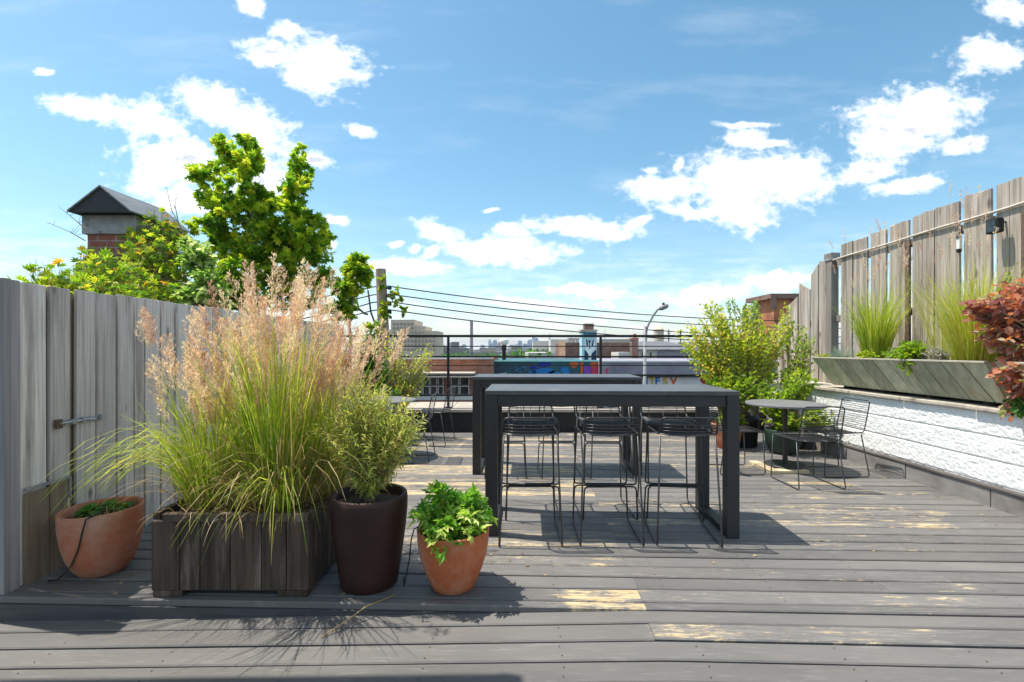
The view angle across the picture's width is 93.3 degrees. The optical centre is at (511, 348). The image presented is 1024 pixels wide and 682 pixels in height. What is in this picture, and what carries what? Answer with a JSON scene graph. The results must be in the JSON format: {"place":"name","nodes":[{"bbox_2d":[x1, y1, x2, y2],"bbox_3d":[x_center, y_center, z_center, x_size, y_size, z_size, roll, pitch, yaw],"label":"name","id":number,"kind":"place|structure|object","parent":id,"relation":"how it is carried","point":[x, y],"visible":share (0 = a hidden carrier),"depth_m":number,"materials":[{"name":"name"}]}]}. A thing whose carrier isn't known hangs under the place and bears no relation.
{"place":"outdoors","nodes":[
{"label":"outdoors","id":0,"kind":"place"},
{"bbox_2d":[354,332,401,396],"bbox_3d":[-1.957,0.369,6.966,0.737,1.232,0.602,0,0,0],"label":"dark shrub","id":1,"kind":"object","parent":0,"point":[383,372],"visible":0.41,"depth_m":6.94,"materials":[{"name":"green plant"}]},
{"bbox_2d":[386,411,411,433],"bbox_3d":[-1.750,1.167,7.450,0.420,0.366,0.420,0,0,0],"label":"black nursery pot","id":2,"kind":"object","parent":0,"point":[406,415],"visible":0.12,"depth_m":7.33,"materials":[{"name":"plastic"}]},
{"bbox_2d":[362,328,433,413],"bbox_3d":[-1.720,0.352,7.415,1.176,1.346,0.630,0,0,0],"label":"thin tree","id":3,"kind":"object","parent":2,"relation":"in","point":[404,388],"visible":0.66,"depth_m":7.35,"materials":[{"name":"green plant"}]},
{"bbox_2d":[373,320,442,355],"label":"apartment block","id":4,"kind":"structure","parent":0,"point":[417,327],"depth_m":160.00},
{"bbox_2d":[342,358,497,401],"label":"brick building","id":5,"kind":"structure","parent":0,"point":[454,380],"depth_m":19.00,"materials":[{"name":"brick"}]},
{"bbox_2d":[423,378,429,393],"bbox_3d":[-3.357,1.456,18.945,0.262,0.733,0.070,0,0,0],"label":"window","id":6,"kind":"structure","parent":5,"relation":"in","point":[426,390],"depth_m":18.95,"materials":[{"name":"grey glass"}]},
{"bbox_2d":[430,378,436,393],"bbox_3d":[-3.064,1.456,18.945,0.262,0.733,0.070,0,0,0],"label":"window","id":7,"kind":"structure","parent":5,"relation":"in","point":[433,381],"depth_m":18.95,"materials":[{"name":"grey glass"}]},
{"bbox_2d":[438,378,443,393],"bbox_3d":[-2.786,1.456,18.945,0.209,0.733,0.070,0,0,0],"label":"window","id":8,"kind":"structure","parent":5,"relation":"in","point":[440,380],"depth_m":18.95,"materials":[{"name":"grey glass"}]},
{"bbox_2d":[451,378,458,393],"bbox_3d":[-2.231,1.456,18.945,0.314,0.733,0.070,0,0,0],"label":"window","id":9,"kind":"structure","parent":5,"relation":"in","point":[454,381],"depth_m":18.95,"materials":[{"name":"grey glass"}]},
{"bbox_2d":[460,378,468,393],"bbox_3d":[-1.859,1.456,18.945,0.367,0.733,0.070,0,0,0],"label":"window","id":10,"kind":"structure","parent":5,"relation":"in","point":[463,381],"depth_m":18.95,"materials":[{"name":"grey glass"}]},
{"bbox_2d":[0,432,1023,617],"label":"deck","id":11,"kind":"structure","parent":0,"point":[605,565],"depth_m":3.24,"materials":[{"name":"paint"}]},
{"bbox_2d":[54,496,144,578],"bbox_3d":[-2.495,1.155,2.948,0.420,0.391,0.420,-2,1,-23],"label":"terracotta bowl","id":12,"kind":"object","parent":11,"relation":"on","point":[110,543],"visible":0.81,"depth_m":2.82,"materials":[{"name":"ceramic"}]},
{"bbox_2d":[48,509,105,581],"bbox_3d":[-2.514,1.136,2.767,0.335,0.420,0.073,0,0,0],"label":"irrigation tube","id":13,"kind":"object","parent":12,"relation":"on","point":[78,546],"visible":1,"depth_m":2.75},
{"bbox_2d":[65,499,134,518],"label":"creeping greens","id":14,"kind":"object","parent":12,"relation":"in","point":[87,510],"visible":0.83,"depth_m":2.92,"materials":[{"name":"green plant"}]},
{"bbox_2d":[0,278,340,594],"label":"board fence","id":15,"kind":"object","parent":11,"relation":"on","point":[73,370],"visible":0.42,"depth_m":3.11,"materials":[{"name":"grey wood"}]},
{"bbox_2d":[152,477,352,596],"bbox_3d":[-1.535,1.122,3.025,0.884,0.454,0.811,0,0,0],"label":"planter box","id":16,"kind":"object","parent":11,"relation":"on","point":[236,559],"visible":0.68,"depth_m":2.63,"materials":[{"name":"brown wood"}]},
{"bbox_2d":[31,302,292,518],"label":"feather grass","id":17,"kind":"object","parent":16,"relation":"in","point":[191,480],"depth_m":2.81,"materials":[{"name":"plant"}]},
{"bbox_2d":[136,491,328,546],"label":"straw litter","id":18,"kind":"object","parent":16,"relation":"in","point":[255,510],"visible":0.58,"depth_m":2.71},
{"bbox_2d":[76,252,404,561],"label":"feather grass","id":19,"kind":"object","parent":16,"relation":"in","point":[273,468],"depth_m":2.78,"materials":[{"name":"plant"}]},
{"bbox_2d":[198,307,424,503],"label":"feather grass","id":20,"kind":"object","parent":16,"relation":"in","point":[352,358],"depth_m":2.97,"materials":[{"name":"plant"}]},
{"bbox_2d":[329,483,407,594],"bbox_3d":[-0.825,1.089,2.800,0.434,0.521,0.434,0,0,0],"label":"tall brown pot","id":21,"kind":"object","parent":11,"relation":"on","point":[368,538],"visible":0.91,"depth_m":2.64,"materials":[{"name":"ceramic"}]},
{"bbox_2d":[308,374,428,501],"bbox_3d":[-0.822,0.513,2.795,0.693,0.737,0.472,0,0,0],"label":"olive shrub","id":22,"kind":"object","parent":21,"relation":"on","point":[368,440],"visible":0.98,"depth_m":2.74,"materials":[{"name":"green plant"}]},
{"bbox_2d":[350,396,415,416],"bbox_3d":[-1.630,0.986,6.100,0.824,0.704,0.824,0,0,0],"label":"cafe table","id":23,"kind":"object","parent":11,"relation":"on","point":[396,399],"visible":0.17,"depth_m":6.07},
{"bbox_2d":[403,526,417,585],"bbox_3d":[-0.605,1.177,2.782,0.150,0.342,0.095,0,0,34],"label":"irrigation tube","id":24,"kind":"object","parent":11,"relation":"on","point":[404,580],"visible":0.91,"depth_m":2.72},
{"bbox_2d":[400,392,436,463],"bbox_3d":[-1.198,0.947,5.900,0.522,0.805,0.461,0,0,0],"label":"wire chair","id":25,"kind":"object","parent":11,"relation":"on","point":[424,430],"visible":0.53,"depth_m":5.87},
{"bbox_2d":[412,386,455,446],"bbox_3d":[-1.099,0.947,6.916,0.522,0.805,0.461,0,0,10],"label":"wire chair","id":26,"kind":"object","parent":11,"relation":"on","point":[441,411],"visible":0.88,"depth_m":6.91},
{"bbox_2d":[417,523,488,595],"bbox_3d":[-0.335,1.182,2.760,0.412,0.336,0.412,0,0,0],"label":"terracotta pot","id":27,"kind":"object","parent":11,"relation":"on","point":[457,572],"visible":0.66,"depth_m":2.61,"materials":[{"name":"ceramic"}]},
{"bbox_2d":[407,479,497,565],"bbox_3d":[-0.343,0.922,2.704,0.523,0.409,0.466,0,0,41],"label":"parsley plant","id":28,"kind":"object","parent":27,"relation":"in","point":[447,514],"visible":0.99,"depth_m":2.67,"materials":[{"name":"green plant"}]},
{"bbox_2d":[484,406,526,477],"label":"bar stool","id":29,"kind":"object","parent":11,"relation":"on","point":[524,444],"visible":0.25,"depth_m":5.10,"materials":[{"name":"black metal"}]},
{"bbox_2d":[17,509,1020,681],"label":"deck screws","id":30,"kind":"object","parent":11,"relation":"attached to","point":[558,627],"visible":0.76,"depth_m":2.70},
{"bbox_2d":[498,417,562,545],"bbox_3d":[0.125,0.907,3.552,0.443,0.885,0.549,0,0,-1],"label":"bar stool","id":31,"kind":"object","parent":11,"relation":"on","point":[549,430],"visible":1,"depth_m":3.32,"materials":[{"name":"black metal"}]},
{"bbox_2d":[505,406,559,519],"bbox_3d":[0.165,0.907,4.063,0.443,0.885,0.549,0,0,0],"label":"bar stool","id":32,"kind":"object","parent":11,"relation":"on","point":[530,484],"visible":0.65,"depth_m":3.92,"materials":[{"name":"black metal"}]},
{"bbox_2d":[55,438,1021,594],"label":"leaf litter","id":33,"kind":"object","parent":11,"relation":"on","point":[489,554],"visible":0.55,"depth_m":3.00,"materials":[{"name":"plant"}]},
{"bbox_2d":[472,374,641,475],"bbox_3d":[0.490,0.825,5.500,1.815,1.050,0.660,0,0,2],"label":"bar table","id":34,"kind":"object","parent":11,"relation":"on","point":[481,383],"visible":0.84,"depth_m":5.20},
{"bbox_2d":[537,406,582,477],"bbox_3d":[0.520,0.907,5.287,0.443,0.885,0.549,0,0,-2],"label":"bar stool","id":35,"kind":"object","parent":11,"relation":"on","point":[547,442],"visible":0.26,"depth_m":5.51,"materials":[{"name":"black metal"}]},
{"bbox_2d":[573,407,637,519],"bbox_3d":[0.765,0.907,4.053,0.443,0.885,0.549,0,0,-1],"label":"bar stool","id":36,"kind":"object","parent":11,"relation":"on","point":[581,419],"visible":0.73,"depth_m":3.96,"materials":[{"name":"black metal"}]},
{"bbox_2d":[572,417,644,545],"bbox_3d":[0.690,0.907,3.557,0.443,0.885,0.548,0,0,2],"label":"bar stool","id":37,"kind":"object","parent":11,"relation":"on","point":[626,430],"visible":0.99,"depth_m":3.35,"materials":[{"name":"black metal"}]},
{"bbox_2d":[585,407,632,478],"bbox_3d":[1.040,0.907,5.277,0.443,0.885,0.549,0,0,1],"label":"bar stool","id":38,"kind":"object","parent":11,"relation":"on","point":[592,442],"visible":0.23,"depth_m":5.19,"materials":[{"name":"black metal"}]},
{"bbox_2d":[485,384,739,538],"bbox_3d":[0.722,0.825,3.790,1.815,1.050,0.660,0,0,2],"label":"bar table","id":39,"kind":"object","parent":11,"relation":"on","point":[701,398],"visible":0.84,"depth_m":3.49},
{"bbox_2d":[637,407,704,520],"bbox_3d":[1.310,0.907,4.053,0.443,0.885,0.549,0,0,7],"label":"bar stool","id":40,"kind":"object","parent":11,"relation":"on","point":[650,420],"visible":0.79,"depth_m":3.97,"materials":[{"name":"black metal"}]},
{"bbox_2d":[643,417,722,546],"bbox_3d":[1.235,0.907,3.552,0.443,0.885,0.549,0,0,6],"label":"bar stool","id":41,"kind":"object","parent":11,"relation":"on","point":[700,431],"visible":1,"depth_m":3.35,"materials":[{"name":"black metal"}]},
{"bbox_2d":[711,421,743,448],"bbox_3d":[2.950,1.182,6.620,0.414,0.336,0.414,0,0,0],"label":"terracotta pot","id":42,"kind":"object","parent":11,"relation":"on","point":[719,439],"visible":0.19,"depth_m":6.54,"materials":[{"name":"ceramic"}]},
{"bbox_2d":[704,371,766,424],"bbox_3d":[3.077,0.716,6.612,0.869,0.844,0.557,0,0,0],"label":"hydrangea shrub","id":43,"kind":"object","parent":42,"relation":"in","point":[746,393],"visible":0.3,"depth_m":6.55,"materials":[{"name":"green plant"}]},
{"bbox_2d":[709,407,765,474],"bbox_3d":[2.448,0.947,5.390,0.522,0.805,0.461,0,0,0],"label":"wire chair","id":44,"kind":"object","parent":11,"relation":"on","point":[742,430],"visible":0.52,"depth_m":5.30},
{"bbox_2d":[740,415,759,447],"bbox_3d":[3.220,1.147,6.750,0.430,0.406,0.430,0,0,0],"label":"black nursery pot","id":45,"kind":"object","parent":11,"relation":"on","point":[751,439],"visible":0.44,"depth_m":6.57,"materials":[{"name":"plastic"}]},
{"bbox_2d":[675,297,802,418],"bbox_3d":[3.270,0.100,6.993,1.863,1.769,0.786,0,0,0],"label":"airy shrub","id":46,"kind":"object","parent":45,"relation":"in","point":[745,357],"visible":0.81,"depth_m":6.87,"materials":[{"name":"green plant"}]},
{"bbox_2d":[711,297,761,416],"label":"wispy branches","id":47,"kind":"object","parent":46,"relation":"attached to","point":[754,410],"visible":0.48,"depth_m":7.15,"materials":[{"name":"green plant"}]},
{"bbox_2d":[749,461,809,473],"bbox_3d":[3.010,1.333,5.475,0.420,0.031,0.490,0,0,0],"label":"wood shim","id":48,"kind":"object","parent":11,"relation":"on","point":[758,464],"visible":0.62,"depth_m":5.26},
{"bbox_2d":[745,399,827,468],"bbox_3d":[3.105,0.964,5.500,0.824,0.704,0.824,0,0,0],"label":"cafe table","id":49,"kind":"object","parent":48,"relation":"on","point":[784,406],"visible":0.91,"depth_m":5.47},
{"bbox_2d":[764,426,802,454],"bbox_3d":[3.520,1.192,6.280,0.450,0.316,0.450,0,0,0],"label":"green glazed pot","id":50,"kind":"object","parent":11,"relation":"on","point":[777,439],"visible":0.52,"depth_m":6.15,"materials":[{"name":"ceramic"}]},
{"bbox_2d":[753,369,834,431],"bbox_3d":[3.592,0.673,6.250,0.814,0.835,0.646,0,0,0],"label":"leafy shrub","id":51,"kind":"object","parent":50,"relation":"in","point":[799,389],"visible":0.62,"depth_m":6.21,"materials":[{"name":"green plant"}]},
{"bbox_2d":[800,428,808,448],"bbox_3d":[3.860,1.207,6.650,0.380,0.286,0.380,0,0,0],"label":"black nursery pot","id":52,"kind":"object","parent":11,"relation":"on","point":[803,445],"visible":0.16,"depth_m":6.50,"materials":[{"name":"plastic"}]},
{"bbox_2d":[777,302,816,418],"bbox_3d":[4.027,0.188,6.936,0.588,1.808,0.656,0,0,0],"label":"corner shrub","id":53,"kind":"object","parent":52,"relation":"in","point":[798,363],"visible":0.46,"depth_m":6.82,"materials":[{"name":"green plant"}]},
{"bbox_2d":[771,406,845,489],"bbox_3d":[2.955,0.947,4.838,0.461,0.805,0.522,0,0,-1],"label":"wire chair","id":54,"kind":"object","parent":11,"relation":"on","point":[813,437],"visible":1,"depth_m":4.65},
{"bbox_2d":[798,397,869,477],"bbox_3d":[3.522,0.947,5.301,0.522,0.805,0.461,0,0,-2],"label":"wire chair","id":55,"kind":"object","parent":11,"relation":"on","point":[832,429],"visible":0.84,"depth_m":5.30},
{"bbox_2d":[0,611,1023,681],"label":"deck","id":56,"kind":"structure","parent":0,"point":[632,646],"depth_m":2.25,"materials":[{"name":"paint"}]},
{"bbox_2d":[0,603,534,620],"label":"deck fascia","id":57,"kind":"structure","parent":56,"relation":"attached to","point":[24,612],"depth_m":2.59,"materials":[{"name":"paint"}]},
{"bbox_2d":[321,595,394,636],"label":"dry stem","id":58,"kind":"object","parent":56,"relation":"on","point":[355,614],"visible":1,"depth_m":2.48,"materials":[{"name":"plant"}]},
{"bbox_2d":[0,0,1023,349],"label":"sky","id":59,"kind":"structure","parent":0,"point":[625,156],"materials":[{"name":"blue"}]},
{"bbox_2d":[527,339,531,348],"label":"skyline tower","id":60,"kind":"structure","parent":0,"point":[529,342],"depth_m":1895.54,"materials":[{"name":"blue glass"}]},
{"bbox_2d":[556,338,629,355],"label":"brown building","id":61,"kind":"structure","parent":0,"point":[606,351],"depth_m":36.00,"materials":[{"name":"brick"}]},
{"bbox_2d":[638,341,691,355],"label":"gable house","id":62,"kind":"structure","parent":0,"point":[663,351],"depth_m":40.05,"materials":[{"name":"beige"}]},
{"bbox_2d":[341,350,996,358],"bbox_3d":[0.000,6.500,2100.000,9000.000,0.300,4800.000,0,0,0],"label":"ground","id":63,"kind":"structure","parent":0,"point":[839,353],"depth_m":877.76,"materials":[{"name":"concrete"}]},
{"bbox_2d":[67,185,190,270],"bbox_3d":[-6.579,1.853,8.475,1.019,8.995,1.550,0,0,0],"label":"brick chimney","id":64,"kind":"object","parent":63,"relation":"on","point":[110,215],"visible":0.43,"depth_m":7.95,"materials":[{"name":"brick"}]},
{"bbox_2d":[46,209,85,240],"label":"bare twigs","id":65,"kind":"object","parent":64,"relation":"attached to","point":[72,229],"visible":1,"depth_m":7.60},
{"bbox_2d":[5,206,190,302],"bbox_3d":[-5.654,-0.288,6.749,2.018,4.286,4.504,0,0,-19],"label":"creeper vine","id":66,"kind":"object","parent":64,"relation":"attached to","point":[148,265],"visible":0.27,"depth_m":6.97,"materials":[{"name":"green plant"}]},
{"bbox_2d":[166,186,181,228],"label":"bare twigs","id":67,"kind":"object","parent":66,"relation":"attached to","point":[177,220],"visible":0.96,"depth_m":8.80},
{"bbox_2d":[171,234,235,306],"bbox_3d":[-4.760,2.283,7.350,1.201,8.137,0.650,0,0,29],"label":"dogwood tree","id":68,"kind":"object","parent":63,"relation":"on","point":[198,261],"visible":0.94,"depth_m":7.20,"materials":[{"name":"green plant"}]},
{"bbox_2d":[178,131,341,313],"bbox_3d":[-4.486,1.216,8.555,2.993,10.274,1.761,0,0,0],"label":"maple tree","id":69,"kind":"object","parent":63,"relation":"on","point":[292,240],"visible":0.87,"depth_m":8.36,"materials":[{"name":"green plant"}]},
{"bbox_2d":[322,250,375,396],"bbox_3d":[-3.171,2.212,9.404,1.042,8.275,0.746,0,0,0],"label":"maple tree","id":70,"kind":"object","parent":63,"relation":"on","point":[357,266],"visible":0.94,"depth_m":9.31,"materials":[{"name":"green plant"}]},
{"bbox_2d":[356,268,391,373],"bbox_3d":[-3.950,2.018,13.981,1.038,8.668,0.416,0,0,0],"label":"utility pole","id":71,"kind":"object","parent":63,"relation":"on","point":[383,295],"visible":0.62,"depth_m":13.88,"materials":[{"name":"brown wood"}]},
{"bbox_2d":[362,273,408,337],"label":"pole creeper","id":72,"kind":"object","parent":71,"relation":"attached to","point":[384,314],"visible":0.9,"depth_m":13.73,"materials":[{"name":"green plant"}]},
{"bbox_2d":[318,286,779,320],"bbox_3d":[4.685,-1.457,16.872,22.464,0.761,0.770,0,0,-17],"label":"overhead wire","id":73,"kind":"object","parent":71,"relation":"attached to","point":[552,306],"visible":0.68,"depth_m":15.60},
{"bbox_2d":[307,294,840,328],"bbox_3d":[4.685,-1.217,16.872,22.464,0.777,0.770,0,0,-17],"label":"overhead wire","id":74,"kind":"object","parent":71,"relation":"attached to","point":[536,311],"visible":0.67,"depth_m":15.45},
{"bbox_2d":[302,301,853,337],"bbox_3d":[4.685,-0.928,16.872,22.464,0.924,0.770,0,0,-17],"label":"overhead wire","id":75,"kind":"object","parent":71,"relation":"attached to","point":[521,318],"visible":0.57,"depth_m":15.30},
{"bbox_2d":[322,309,840,343],"bbox_3d":[4.685,-0.669,16.872,22.464,0.978,0.770,0,0,-17],"label":"overhead wire","id":76,"kind":"object","parent":71,"relation":"attached to","point":[519,326],"visible":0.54,"depth_m":15.22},
{"bbox_2d":[443,342,469,355],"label":"distant building","id":77,"kind":"structure","parent":63,"relation":"on","point":[455,350],"depth_m":227.13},
{"bbox_2d":[470,321,472,355],"bbox_3d":[-2.514,1.839,30.000,0.198,7.183,0.198,0,0,0],"label":"flue pipe","id":78,"kind":"object","parent":63,"relation":"on","point":[471,338],"depth_m":29.92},
{"bbox_2d":[463,348,508,355],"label":"distant building","id":79,"kind":"structure","parent":63,"relation":"on","point":[487,350],"depth_m":195.60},
{"bbox_2d":[442,348,551,355],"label":"treeline","id":80,"kind":"object","parent":63,"relation":"on","point":[520,352],"visible":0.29,"depth_m":92.79,"materials":[{"name":"green plant"}]},
{"bbox_2d":[509,341,548,355],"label":"distant building","id":81,"kind":"structure","parent":63,"relation":"on","point":[540,343],"depth_m":100.36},
{"bbox_2d":[494,358,598,373],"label":"mural building","id":82,"kind":"structure","parent":63,"relation":"on","point":[544,369],"depth_m":22.00,"materials":[{"name":"teal paint"}]},
{"bbox_2d":[499,338,508,359],"bbox_3d":[-0.397,0.330,24.000,0.480,1.740,0.468,0,0,0],"label":"roof vent","id":83,"kind":"object","parent":82,"relation":"on","point":[503,341],"visible":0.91,"depth_m":23.90,"materials":[{"name":"silver metal"}]},
{"bbox_2d":[579,324,597,359],"bbox_3d":[3.587,0.211,22.870,0.767,2.803,0.860,0,0,0],"label":"mural chimney","id":84,"kind":"object","parent":82,"relation":"on","point":[588,341],"visible":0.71,"depth_m":22.50,"materials":[{"name":"blue paint"}]},
{"bbox_2d":[525,339,571,355],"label":"distant building","id":85,"kind":"structure","parent":63,"relation":"on","point":[553,342],"depth_m":77.48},
{"bbox_2d":[597,339,629,342],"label":"distant building","id":86,"kind":"structure","parent":63,"relation":"on","point":[615,340],"depth_m":73.41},
{"bbox_2d":[629,334,638,355],"bbox_3d":[7.628,2.699,30.300,0.462,7.302,0.700,0,0,0],"label":"brick stack","id":87,"kind":"object","parent":63,"relation":"on","point":[633,342],"visible":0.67,"depth_m":30.00,"materials":[{"name":"brick"}]},
{"bbox_2d":[643,303,668,383],"bbox_3d":[4.751,2.410,16.000,0.866,7.879,0.170,0,0,0],"label":"street lamp","id":88,"kind":"object","parent":63,"relation":"on","point":[663,306],"visible":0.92,"depth_m":15.96,"materials":[{"name":"metal"}]},
{"bbox_2d":[653,325,664,340],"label":"water tank","id":89,"kind":"object","parent":63,"relation":"on","point":[658,327],"visible":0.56,"depth_m":59.52,"materials":[{"name":"white plastic"}]},
{"bbox_2d":[672,342,723,355],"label":"distant building","id":90,"kind":"structure","parent":63,"relation":"on","point":[696,348],"depth_m":77.83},
{"bbox_2d":[746,294,798,358],"bbox_3d":[17.115,1.472,31.290,2.456,9.757,3.220,0,0,0],"label":"brick bulkhead","id":91,"kind":"object","parent":63,"relation":"on","point":[771,305],"visible":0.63,"depth_m":30.04,"materials":[{"name":"brown brick"}]},
{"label":"roof surface","id":92,"kind":"structure","parent":63,"relation":"on","visible":0},
{"bbox_2d":[343,402,765,431],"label":"parapet wall","id":93,"kind":"structure","parent":92,"relation":"on","point":[461,414],"depth_m":7.87,"materials":[{"name":"black paint"}]},
{"bbox_2d":[342,335,776,407],"bbox_3d":[0.700,0.371,8.050,7.400,1.213,0.120,0,0,0],"label":"metal railing","id":94,"kind":"object","parent":93,"relation":"on","point":[448,365],"visible":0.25,"depth_m":8.03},
{"bbox_2d":[778,261,826,382],"bbox_3d":[4.768,-0.150,7.950,0.065,2.400,1.340,0,0,0],"label":"stepped fence","id":95,"kind":"object","parent":93,"relation":"on","point":[808,307],"visible":0.4,"depth_m":7.60,"materials":[{"name":"grey wood"}]},
{"bbox_2d":[764,380,1023,517],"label":"block wall","id":96,"kind":"structure","parent":92,"relation":"on","point":[971,450],"depth_m":4.71,"materials":[{"name":"white paint"}]},
{"bbox_2d":[811,357,1013,405],"bbox_3d":[4.325,0.303,5.275,0.670,0.401,2.370,0,0,0],"label":"trough planter","id":97,"kind":"object","parent":96,"relation":"on","point":[947,379],"visible":0.88,"depth_m":4.87,"materials":[{"name":"grey wood"}]},
{"bbox_2d":[816,353,830,356],"bbox_3d":[4.106,0.107,6.372,0.168,0.105,0.201,0,0,0],"label":"stonecrop","id":98,"kind":"object","parent":97,"relation":"on","point":[822,355],"visible":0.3,"depth_m":6.36,"materials":[{"name":"green plant"}]},
{"bbox_2d":[823,345,854,357],"bbox_3d":[4.206,0.034,6.219,0.490,0.232,0.478,0,0,40],"label":"blue fescue","id":99,"kind":"object","parent":97,"relation":"on","point":[841,354],"visible":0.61,"depth_m":6.18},
{"bbox_2d":[855,350,880,357],"bbox_3d":[4.128,0.088,5.606,0.184,0.168,0.270,0,0,-27],"label":"stonecrop","id":100,"kind":"object","parent":97,"relation":"on","point":[864,354],"visible":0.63,"depth_m":5.60,"materials":[{"name":"green plant"}]},
{"bbox_2d":[880,340,928,375],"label":"lime plant","id":101,"kind":"object","parent":97,"relation":"in","point":[912,349],"visible":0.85,"depth_m":4.94,"materials":[{"name":"green plant"}]},
{"bbox_2d":[921,344,949,359],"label":"silver plant","id":102,"kind":"object","parent":97,"relation":"on","point":[935,353],"visible":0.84,"depth_m":4.67,"materials":[{"name":"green plant"}]},
{"bbox_2d":[961,261,1018,361],"bbox_3d":[4.510,-0.342,4.615,0.235,0.987,0.521,0,0,-17],"label":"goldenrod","id":103,"kind":"object","parent":97,"relation":"on","point":[1004,354],"visible":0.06,"depth_m":4.44,"materials":[{"name":"red plant"}]},
{"bbox_2d":[824,176,1023,382],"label":"plank fence","id":104,"kind":"object","parent":96,"relation":"on","point":[1010,211],"visible":0.54,"depth_m":5.55,"materials":[{"name":"wood"}]},
{"bbox_2d":[956,234,962,252],"bbox_3d":[4.705,-1.110,5.090,0.054,0.200,0.051,0,0,0],"label":"wall lantern","id":105,"kind":"object","parent":104,"relation":"attached to","point":[958,245],"depth_m":5.08,"materials":[{"name":"black paint"}]},
{"bbox_2d":[986,217,1006,234],"bbox_3d":[4.665,-1.180,4.643,0.141,0.140,0.115,0,0,0],"label":"floodlight","id":106,"kind":"object","parent":104,"relation":"attached to","point":[997,223],"visible":0.97,"depth_m":4.61,"materials":[{"name":"black paint"}]},
{"bbox_2d":[995,361,1023,373],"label":"trough planter","id":107,"kind":"object","parent":96,"relation":"on","point":[999,364],"visible":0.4,"depth_m":3.85,"materials":[{"name":"grey wood"}]},
{"bbox_2d":[958,277,1023,421],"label":"smoke bush","id":108,"kind":"object","parent":107,"relation":"in","point":[1002,318],"visible":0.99,"depth_m":3.92,"materials":[{"name":"red plant"}]},
{"bbox_2d":[1002,397,1023,418],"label":"trailing vine","id":109,"kind":"object","parent":107,"relation":"in","point":[1018,411],"visible":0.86,"depth_m":3.80,"materials":[{"name":"green plant"}]},
{"bbox_2d":[576,358,777,391],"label":"grey building","id":110,"kind":"structure","parent":0,"point":[654,370],"depth_m":21.00,"materials":[{"name":"black concrete"}]},
{"bbox_2d":[826,222,925,358],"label":"fountain grass","id":111,"kind":"object","parent":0,"point":[876,335],"depth_m":5.68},
{"bbox_2d":[875,180,986,359],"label":"fountain grass","id":112,"kind":"object","parent":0,"point":[926,326],"depth_m":5.06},
{"bbox_2d":[898,186,1023,363],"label":"fountain grass","id":113,"kind":"object","parent":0,"point":[959,337],"depth_m":4.51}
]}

